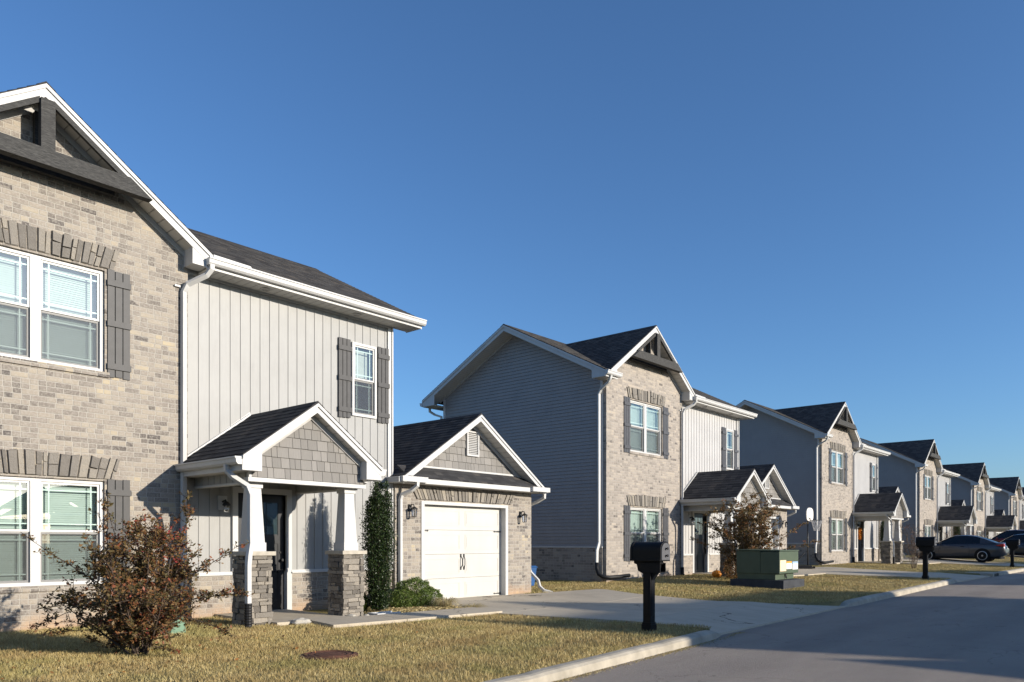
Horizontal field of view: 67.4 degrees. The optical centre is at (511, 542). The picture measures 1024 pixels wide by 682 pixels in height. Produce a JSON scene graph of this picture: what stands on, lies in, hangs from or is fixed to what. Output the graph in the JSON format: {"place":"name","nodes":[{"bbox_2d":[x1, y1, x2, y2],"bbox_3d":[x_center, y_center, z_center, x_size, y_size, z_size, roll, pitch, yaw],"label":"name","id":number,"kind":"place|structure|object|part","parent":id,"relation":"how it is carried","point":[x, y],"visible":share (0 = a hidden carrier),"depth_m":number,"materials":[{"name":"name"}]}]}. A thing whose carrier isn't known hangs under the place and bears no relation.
{"place":"outdoors","nodes":[
{"label":"outdoors","id":0,"kind":"place"},
{"bbox_2d":[0,555,1023,681],"bbox_3d":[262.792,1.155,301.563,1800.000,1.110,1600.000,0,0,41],"label":"ground","id":1,"kind":"structure","parent":0,"point":[828,603],"depth_m":10.04,"materials":[{"name":"plant"}]},
{"bbox_2d":[21,488,253,656],"bbox_3d":[-4.332,0.365,8.861,2.092,1.982,1.988,0,0,41],"label":"red leaf shrub","id":2,"kind":"object","parent":1,"relation":"on","point":[138,605],"visible":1,"depth_m":8.68,"materials":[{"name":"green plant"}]},
{"bbox_2d":[167,616,185,633],"bbox_3d":[-4.707,1.156,10.733,0.230,0.225,0.218,0,0,41],"label":"utility box","id":3,"kind":"object","parent":1,"relation":"on","point":[180,628],"visible":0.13,"depth_m":10.68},
{"bbox_2d":[0,81,552,632],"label":"brick and siding house","id":4,"kind":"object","parent":1,"relation":"on","point":[156,353],"visible":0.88,"depth_m":12.36,"materials":[{"name":"beige brick"}]},
{"bbox_2d":[0,246,103,371],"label":"window","id":5,"kind":"structure","parent":4,"relation":"in","point":[52,310],"depth_m":11.22,"materials":[{"name":"clear glass"}]},
{"bbox_2d":[0,476,103,586],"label":"window","id":6,"kind":"structure","parent":4,"relation":"in","point":[54,511],"depth_m":11.17,"materials":[{"name":"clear glass"}]},
{"bbox_2d":[238,493,283,609],"bbox_3d":[-4.498,0.215,13.755,0.135,2.170,0.970,0,0,41],"label":"front door","id":7,"kind":"structure","parent":4,"relation":"in","point":[272,505],"depth_m":13.99,"materials":[{"name":"black paint"}]},
{"bbox_2d":[351,341,376,418],"bbox_3d":[-3.091,-3.250,15.540,0.360,1.500,0.650,0,0,41],"label":"window","id":8,"kind":"structure","parent":4,"relation":"in","point":[363,357],"depth_m":15.61,"materials":[{"name":"clear glass"}]},
{"bbox_2d":[425,505,500,598],"bbox_3d":[-1.137,0.260,17.631,0.100,2.164,2.630,0,0,41],"label":"garage door","id":9,"kind":"structure","parent":4,"relation":"in","point":[456,552],"depth_m":17.65,"materials":[{"name":"paint"}]},
{"bbox_2d":[291,618,310,624],"bbox_3d":[-3.297,1.248,12.005,0.246,0.143,0.341,0,0,38],"label":"rock","id":10,"kind":"object","parent":1,"relation":"on","point":[300,621],"visible":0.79,"depth_m":11.92,"materials":[{"name":"white stone"}]},
{"bbox_2d":[300,650,358,660],"bbox_3d":[-2.133,1.344,8.968,0.670,0.098,0.670,0,0,41],"label":"manhole cover","id":11,"kind":"object","parent":1,"relation":"on","point":[324,655],"visible":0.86,"depth_m":8.89,"materials":[{"name":"metal"}]},
{"bbox_2d":[215,607,501,627],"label":"walkway","id":12,"kind":"structure","parent":1,"relation":"on","point":[283,616],"depth_m":12.81,"materials":[{"name":"concrete"}]},
{"bbox_2d":[363,592,368,611],"bbox_3d":[-2.888,1.099,14.116,0.534,0.498,0.546,0,0,41],"label":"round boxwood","id":13,"kind":"object","parent":1,"relation":"on","point":[365,606],"visible":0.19,"depth_m":14.08,"materials":[{"name":"green plant"}]},
{"bbox_2d":[357,480,398,610],"bbox_3d":[-2.426,0.008,14.100,0.809,2.649,0.802,0,0,-20],"label":"upright holly","id":14,"kind":"object","parent":1,"relation":"on","point":[379,559],"visible":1,"depth_m":13.96,"materials":[{"name":"green plant"}]},
{"bbox_2d":[367,611,400,614],"bbox_3d":[-2.240,1.270,13.472,0.280,0.100,0.530,0,0,41],"label":"splash block","id":15,"kind":"object","parent":1,"relation":"on","point":[382,612],"depth_m":13.41,"materials":[{"name":"grey concrete"}]},
{"bbox_2d":[0,578,794,681],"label":"fallen leaves","id":16,"kind":"object","parent":1,"relation":"on","point":[227,653],"visible":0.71,"depth_m":8.77,"materials":[{"name":"brown plant"}]},
{"bbox_2d":[388,576,443,607],"bbox_3d":[-1.986,1.010,15.406,0.749,0.680,1.393,0,0,41],"label":"round boxwood","id":17,"kind":"object","parent":1,"relation":"on","point":[414,598],"visible":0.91,"depth_m":15.19,"materials":[{"name":"green plant"}]},
{"bbox_2d":[364,604,476,614],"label":"straw mulch","id":18,"kind":"object","parent":1,"relation":"on","point":[413,608],"visible":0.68,"depth_m":14.56,"materials":[{"name":"brown plant"}]},
{"bbox_2d":[427,597,458,606],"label":"ornamental grass","id":19,"kind":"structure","parent":1,"relation":"on","point":[444,602],"depth_m":15.03,"materials":[{"name":"plant"}]},
{"bbox_2d":[531,565,537,585],"bbox_3d":[0.288,0.914,20.574,0.660,0.598,0.660,0,0,41],"label":"wheeled bin","id":20,"kind":"object","parent":1,"relation":"on","point":[533,568],"visible":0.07,"depth_m":20.46,"materials":[{"name":"blue plastic"}]},
{"bbox_2d":[484,630,720,681],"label":"curb","id":21,"kind":"structure","parent":1,"relation":"on","point":[577,667],"depth_m":9.03,"materials":[{"name":"concrete"}]},
{"bbox_2d":[420,324,798,581],"bbox_3d":[4.955,-2.563,28.463,9.232,8.370,14.168,0,0,41],"label":"brick and siding house","id":22,"kind":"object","parent":1,"relation":"on","point":[619,443],"visible":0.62,"depth_m":23.55,"materials":[{"name":"beige brick"}]},
{"bbox_2d":[630,400,660,455],"bbox_3d":[3.940,-3.480,23.586,0.360,1.580,1.880,0,0,41],"label":"window","id":23,"kind":"structure","parent":22,"relation":"in","point":[645,419],"depth_m":23.48,"materials":[{"name":"white glass"}]},
{"bbox_2d":[630,507,660,545],"bbox_3d":[3.940,-0.285,23.586,0.360,1.590,1.880,0,0,41],"label":"window","id":24,"kind":"structure","parent":22,"relation":"in","point":[645,523],"depth_m":23.48,"materials":[{"name":"white glass"}]},
{"bbox_2d":[694,513,705,572],"bbox_3d":[6.388,0.085,26.247,0.135,2.170,0.970,0,0,41],"label":"front door","id":25,"kind":"structure","parent":22,"relation":"in","point":[699,530],"depth_m":26.32,"materials":[{"name":"black paint"}]},
{"bbox_2d":[726,429,733,469],"bbox_3d":[7.795,-3.380,28.032,0.360,1.500,0.650,0,0,41],"label":"window","id":26,"kind":"structure","parent":22,"relation":"in","point":[730,452],"depth_m":28.12,"materials":[{"name":"white glass"}]},
{"bbox_2d":[757,519,773,548],"bbox_3d":[9.729,0.130,30.140,0.047,2.164,2.630,0,0,41],"label":"garage door","id":27,"kind":"structure","parent":22,"relation":"in","point":[772,522],"depth_m":30.94,"materials":[{"name":"paint"}]},
{"bbox_2d":[630,541,669,630],"bbox_3d":[2.103,0.666,11.591,0.580,1.373,0.294,0,0,41],"label":"mailbox","id":28,"kind":"object","parent":1,"relation":"on","point":[648,558],"visible":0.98,"depth_m":11.54,"materials":[{"name":"black metal"}]},
{"bbox_2d":[661,543,669,559],"bbox_3d":[2.302,0.131,11.417,0.050,0.256,0.243,0,0,41],"label":"door","id":29,"kind":"structure","parent":28,"relation":"in","point":[665,550],"depth_m":11.41,"materials":[{"name":"grey metal"}]},
{"bbox_2d":[712,568,721,577],"bbox_3d":[6.283,0.931,23.573,0.302,0.307,0.281,0,0,41],"label":"pumpkin","id":30,"kind":"object","parent":1,"relation":"on","point":[717,573],"visible":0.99,"depth_m":23.48,"materials":[{"name":"orange plant"}]},
{"bbox_2d":[723,553,736,578],"bbox_3d":[6.828,0.706,23.365,0.801,0.870,1.104,0,0,41],"label":"orange leaf bush","id":31,"kind":"object","parent":1,"relation":"on","point":[726,570],"visible":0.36,"depth_m":23.16,"materials":[{"name":"brown plant"}]},
{"bbox_2d":[690,491,820,567],"bbox_3d":[7.106,-0.180,22.388,3.446,2.728,2.030,0,0,-26],"label":"brown leaf tree","id":32,"kind":"object","parent":1,"relation":"on","point":[755,540],"visible":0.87,"depth_m":22.20,"materials":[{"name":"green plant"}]},
{"bbox_2d":[693,572,825,576],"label":"walkway","id":33,"kind":"structure","parent":1,"relation":"on","point":[795,574],"depth_m":26.19,"materials":[{"name":"concrete"}]},
{"bbox_2d":[730,549,803,588],"bbox_3d":[6.919,0.815,20.798,1.465,1.270,1.450,0,0,41],"label":"transformer","id":34,"kind":"object","parent":1,"relation":"on","point":[770,568],"visible":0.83,"depth_m":20.33,"materials":[{"name":"green metal"}]},
{"bbox_2d":[736,400,910,564],"bbox_3d":[16.341,-2.653,41.528,9.232,8.370,14.168,0,0,41],"label":"brick and siding house","id":35,"kind":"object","parent":1,"relation":"on","point":[823,458],"visible":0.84,"depth_m":36.61,"materials":[{"name":"white plastic"}]},
{"bbox_2d":[832,450,842,483],"bbox_3d":[15.325,-3.570,36.651,0.360,1.580,1.880,0,0,41],"label":"window","id":36,"kind":"structure","parent":35,"relation":"in","point":[837,457],"depth_m":36.72,"materials":[{"name":"white glass"}]},
{"bbox_2d":[832,518,842,550],"bbox_3d":[15.325,-0.375,36.651,0.360,1.590,1.880,0,0,41],"label":"window","id":37,"kind":"structure","parent":35,"relation":"in","point":[837,524],"depth_m":36.69,"materials":[{"name":"white glass"}]},
{"bbox_2d":[858,528,862,540],"bbox_3d":[17.821,-0.444,39.290,0.221,0.689,0.637,0,0,41],"label":"door wreath","id":38,"kind":"object","parent":35,"relation":"attached to","point":[860,533],"depth_m":39.19,"materials":[{"name":"orange plant"}]},
{"bbox_2d":[858,521,862,560],"bbox_3d":[17.774,-0.005,39.312,0.135,2.170,0.970,0,0,41],"label":"front door","id":39,"kind":"structure","parent":35,"relation":"in","point":[860,544],"depth_m":39.50,"materials":[{"name":"black paint"}]},
{"bbox_2d":[872,464,875,491],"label":"window","id":40,"kind":"structure","parent":35,"relation":"in","point":[874,465],"depth_m":41.17,"materials":[{"name":"white glass"}]},
{"bbox_2d":[878,521,890,555],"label":"upright holly","id":41,"kind":"object","parent":1,"relation":"on","point":[881,530],"visible":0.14,"depth_m":40.57,"materials":[{"name":"green plant"}]},
{"bbox_2d":[858,561,940,564],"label":"walkway","id":42,"kind":"structure","parent":1,"relation":"on","point":[920,562],"depth_m":38.34,"materials":[{"name":"concrete"}]},
{"bbox_2d":[896,523,926,568],"bbox_3d":[17.080,0.121,32.692,1.338,2.077,1.415,0,0,6],"label":"bare red bush","id":43,"kind":"object","parent":1,"relation":"on","point":[914,548],"visible":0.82,"depth_m":32.70,"materials":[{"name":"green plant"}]},
{"bbox_2d":[860,438,977,554],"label":"brick and siding house","id":44,"kind":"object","parent":1,"relation":"on","point":[917,474],"visible":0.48,"depth_m":49.38,"materials":[{"name":"white plastic"}]},
{"bbox_2d":[925,475,930,499],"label":"window","id":45,"kind":"structure","parent":44,"relation":"in","point":[927,478],"depth_m":49.66,"materials":[{"name":"white glass"}]},
{"bbox_2d":[925,525,930,536],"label":"window","id":46,"kind":"structure","parent":44,"relation":"in","point":[928,532],"depth_m":49.88,"materials":[{"name":"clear glass"}]},
{"bbox_2d":[947,483,948,503],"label":"window","id":47,"kind":"structure","parent":44,"relation":"in","point":[947,483],"depth_m":54.10,"materials":[{"name":"clear glass"}]},
{"bbox_2d":[916,536,936,578],"bbox_3d":[13.104,0.493,24.261,0.580,1.373,0.294,0,0,41],"label":"mailbox","id":48,"kind":"object","parent":1,"relation":"on","point":[924,545],"visible":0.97,"depth_m":24.21,"materials":[{"name":"black metal"}]},
{"bbox_2d":[941,528,957,540],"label":"bare red bush","id":49,"kind":"object","parent":1,"relation":"on","point":[949,535],"visible":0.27,"depth_m":46.53,"materials":[{"name":"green plant"}]},
{"bbox_2d":[952,526,960,534],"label":"upright holly","id":50,"kind":"object","parent":1,"relation":"on","point":[958,532],"visible":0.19,"depth_m":53.46,"materials":[{"name":"green plant"}]},
{"bbox_2d":[942,462,1017,538],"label":"brick and siding house","id":51,"kind":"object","parent":1,"relation":"on","point":[971,485],"visible":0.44,"depth_m":62.57,"materials":[{"name":"beige brick"}]},
{"bbox_2d":[978,491,980,510],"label":"window","id":52,"kind":"structure","parent":51,"relation":"in","point":[979,493],"depth_m":62.53,"materials":[{"name":"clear glass"}]},
{"bbox_2d":[966,572,999,576],"bbox_3d":[18.233,1.311,29.774,0.970,0.315,1.450,0,0,41],"label":"storm drain","id":53,"kind":"object","parent":1,"relation":"on","point":[991,574],"visible":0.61,"depth_m":29.29,"materials":[{"name":"concrete"}]},
{"bbox_2d":[988,477,1023,529],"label":"brick and siding house","id":54,"kind":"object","parent":1,"relation":"on","point":[1009,498],"visible":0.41,"depth_m":74.79,"materials":[{"name":"white plastic"}]},
{"bbox_2d":[1006,539,1019,566],"bbox_3d":[23.977,0.510,36.739,0.580,1.373,0.294,0,0,41],"label":"mailbox","id":55,"kind":"object","parent":1,"relation":"on","point":[1012,545],"visible":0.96,"depth_m":36.70,"materials":[{"name":"black metal"}]},
{"bbox_2d":[0,0,1023,486],"label":"sky","id":56,"kind":"structure","parent":0,"point":[808,202],"materials":[{"name":"blue"}]},
{"bbox_2d":[431,589,844,634],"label":"driveway","id":57,"kind":"structure","parent":0,"point":[719,617],"depth_m":15.09,"materials":[{"name":"concrete"}]},
{"bbox_2d":[462,603,482,607],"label":"ornamental grass","id":58,"kind":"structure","parent":57,"relation":"on","point":[474,605],"depth_m":15.09,"materials":[{"name":"plant"}]},
{"bbox_2d":[555,571,1023,681],"bbox_3d":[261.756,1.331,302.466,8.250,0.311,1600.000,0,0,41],"label":"road","id":59,"kind":"structure","parent":0,"point":[969,631],"depth_m":10.38,"materials":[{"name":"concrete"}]},
{"bbox_2d":[553,632,742,681],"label":"gutter debris","id":60,"kind":"object","parent":59,"relation":"on","point":[594,672],"visible":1,"depth_m":9.40,"materials":[{"name":"plant"}]},
{"bbox_2d":[840,579,956,606],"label":"curb","id":61,"kind":"structure","parent":59,"relation":"on","point":[878,596],"depth_m":19.19,"materials":[{"name":"concrete"}]},
{"bbox_2d":[999,568,1023,574],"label":"curb","id":62,"kind":"structure","parent":59,"relation":"on","point":[1005,572],"depth_m":32.43,"materials":[{"name":"concrete"}]},
{"bbox_2d":[798,567,989,582],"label":"driveway","id":63,"kind":"structure","parent":0,"point":[878,573],"depth_m":27.96,"materials":[{"name":"concrete"}]},
{"bbox_2d":[798,508,821,568],"bbox_3d":[11.650,-0.175,30.770,1.475,2.430,0.736,0,0,27],"label":"basketball hoop","id":64,"kind":"object","parent":63,"relation":"on","point":[809,512],"visible":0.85,"depth_m":30.53,"materials":[{"name":"black metal"}]},
{"bbox_2d":[903,557,1023,565],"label":"driveway","id":65,"kind":"structure","parent":0,"point":[952,561],"depth_m":41.04,"materials":[{"name":"concrete"}]},
{"bbox_2d":[914,535,1009,561],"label":"parked coupe","id":66,"kind":"object","parent":65,"relation":"on","point":[980,549],"visible":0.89,"depth_m":41.31,"materials":[{"name":"grey paint"}]},
{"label":"windows","id":67,"kind":"part","parent":66,"relation":"part of","materials":[{"name":"black glass"}]},
{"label":"driveway","id":68,"kind":"structure","parent":0,"visible":0},
{"bbox_2d":[992,530,1023,541],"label":"parked wagon","id":69,"kind":"object","parent":68,"relation":"on","point":[1002,536],"visible":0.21,"depth_m":55.17,"materials":[{"name":"black paint"}]},
{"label":"windows","id":70,"kind":"part","parent":69,"relation":"part of","materials":[{"name":"black glass"}]},
{"bbox_2d":[1001,534,1023,554],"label":"parked sedan","id":71,"kind":"object","parent":68,"relation":"on","point":[1019,550],"visible":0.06,"depth_m":52.05,"materials":[{"name":"black paint"}]},
{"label":"windows","id":72,"kind":"part","parent":71,"relation":"part of","materials":[{"name":"black glass"}]}
]}

